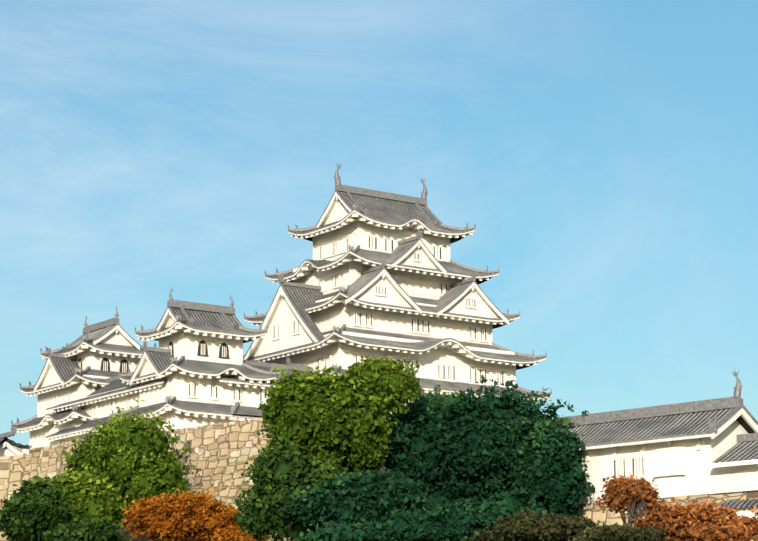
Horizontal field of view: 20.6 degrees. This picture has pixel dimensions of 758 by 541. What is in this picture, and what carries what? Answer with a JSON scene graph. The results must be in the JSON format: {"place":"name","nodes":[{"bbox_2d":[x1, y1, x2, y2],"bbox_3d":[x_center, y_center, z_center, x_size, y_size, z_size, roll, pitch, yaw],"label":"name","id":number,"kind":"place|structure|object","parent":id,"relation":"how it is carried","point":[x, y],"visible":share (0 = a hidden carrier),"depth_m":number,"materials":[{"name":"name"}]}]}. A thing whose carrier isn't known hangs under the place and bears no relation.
{"place":"outdoors","nodes":[
{"label":"outdoors","id":0,"kind":"place"},
{"bbox_2d":[0,0,757,459],"label":"sky","id":1,"kind":"structure","parent":0,"point":[602,155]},
{"bbox_3d":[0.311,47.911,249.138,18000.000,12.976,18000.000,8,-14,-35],"label":"ground","id":2,"kind":"structure","parent":0,"visible":0},
{"bbox_2d":[0,475,73,540],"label":"bush","id":3,"kind":"object","parent":2,"relation":"on","point":[34,510],"visible":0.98,"depth_m":115.31,"materials":[{"name":"green plant"}]},
{"bbox_2d":[41,517,128,540],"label":"bush","id":4,"kind":"object","parent":2,"relation":"on","point":[77,529],"visible":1,"depth_m":113.93,"materials":[{"name":"green plant"}]},
{"bbox_2d":[52,462,128,527],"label":"bush","id":5,"kind":"object","parent":2,"relation":"on","point":[88,495],"visible":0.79,"depth_m":194.29,"materials":[{"name":"green plant"}]},
{"bbox_2d":[60,399,194,530],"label":"tree","id":6,"kind":"object","parent":2,"relation":"on","point":[123,451],"visible":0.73,"depth_m":198.84,"materials":[{"name":"green plant"}]},
{"bbox_2d":[0,418,305,540],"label":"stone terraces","id":7,"kind":"object","parent":2,"relation":"on","point":[220,455],"visible":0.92,"depth_m":206.25,"materials":[{"name":"stone"}]},
{"bbox_2d":[11,289,312,447],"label":"keeps","id":8,"kind":"structure","parent":7,"relation":"on","point":[194,369],"depth_m":237.81,"materials":[{"name":"paint"}]},
{"bbox_2d":[243,163,551,418],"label":"keep","id":9,"kind":"structure","parent":7,"relation":"on","point":[382,274],"depth_m":251.56,"materials":[{"name":"paint"}]},
{"bbox_2d":[136,459,195,540],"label":"bush","id":10,"kind":"object","parent":2,"relation":"on","point":[169,474],"visible":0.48,"depth_m":198.71,"materials":[{"name":"green plant"}]},
{"bbox_2d":[121,488,242,540],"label":"bush","id":11,"kind":"object","parent":2,"relation":"on","point":[186,516],"visible":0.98,"depth_m":165.04,"materials":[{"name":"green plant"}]},
{"bbox_2d":[210,524,270,540],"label":"bush","id":12,"kind":"object","parent":2,"relation":"on","point":[231,533],"visible":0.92,"depth_m":161.81,"materials":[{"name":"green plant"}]},
{"bbox_2d":[232,439,352,540],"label":"bush","id":13,"kind":"object","parent":2,"relation":"on","point":[278,476],"visible":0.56,"depth_m":136.56,"materials":[{"name":"green plant"}]},
{"bbox_2d":[256,364,397,477],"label":"tree","id":14,"kind":"object","parent":2,"relation":"on","point":[345,424],"visible":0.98,"depth_m":139.77,"materials":[{"name":"green plant"}]},
{"bbox_2d":[283,467,434,534],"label":"bush","id":15,"kind":"object","parent":2,"relation":"on","point":[368,495],"visible":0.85,"depth_m":134.07,"materials":[{"name":"green plant"}]},
{"bbox_2d":[339,355,423,473],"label":"tree","id":16,"kind":"object","parent":2,"relation":"on","point":[386,377],"visible":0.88,"depth_m":142.00,"materials":[{"name":"green plant"}]},
{"bbox_2d":[299,519,470,540],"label":"bush","id":17,"kind":"object","parent":2,"relation":"on","point":[400,531],"visible":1,"depth_m":120.59,"materials":[{"name":"green plant"}]},
{"bbox_2d":[388,391,454,428],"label":"tree","id":18,"kind":"object","parent":2,"relation":"on","point":[429,396],"depth_m":152.20,"materials":[{"name":"green plant"}]},
{"bbox_2d":[366,497,564,540],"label":"bush","id":19,"kind":"object","parent":2,"relation":"on","point":[475,516],"visible":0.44,"depth_m":130.81,"materials":[{"name":"green plant"}]},
{"bbox_2d":[364,375,589,515],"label":"tree","id":20,"kind":"object","parent":2,"relation":"on","point":[469,447],"visible":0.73,"depth_m":143.76,"materials":[{"name":"green plant"}]},
{"bbox_2d":[464,507,599,540],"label":"bush","id":21,"kind":"object","parent":2,"relation":"on","point":[525,526],"visible":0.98,"depth_m":116.30,"materials":[{"name":"green plant"}]},
{"bbox_2d":[500,417,599,516],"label":"tree","id":22,"kind":"object","parent":2,"relation":"on","point":[553,476],"visible":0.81,"depth_m":142.58,"materials":[{"name":"green plant"}]},
{"bbox_2d":[568,522,668,540],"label":"bush","id":23,"kind":"object","parent":2,"relation":"on","point":[616,532],"visible":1,"depth_m":104.75,"materials":[{"name":"green plant"}]},
{"bbox_2d":[594,472,666,527],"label":"autumn tree","id":24,"kind":"object","parent":2,"relation":"on","point":[623,494],"visible":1,"depth_m":110.11,"materials":[{"name":"orange plant"}]},
{"bbox_2d":[549,369,757,540],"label":"castle outbuilding","id":25,"kind":"structure","parent":2,"relation":"on","point":[696,451],"depth_m":140.35,"materials":[{"name":"paint"}]},
{"bbox_2d":[630,497,757,540],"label":"bush","id":26,"kind":"object","parent":2,"relation":"on","point":[693,521],"visible":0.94,"depth_m":106.25,"materials":[{"name":"orange plant"}]}
]}

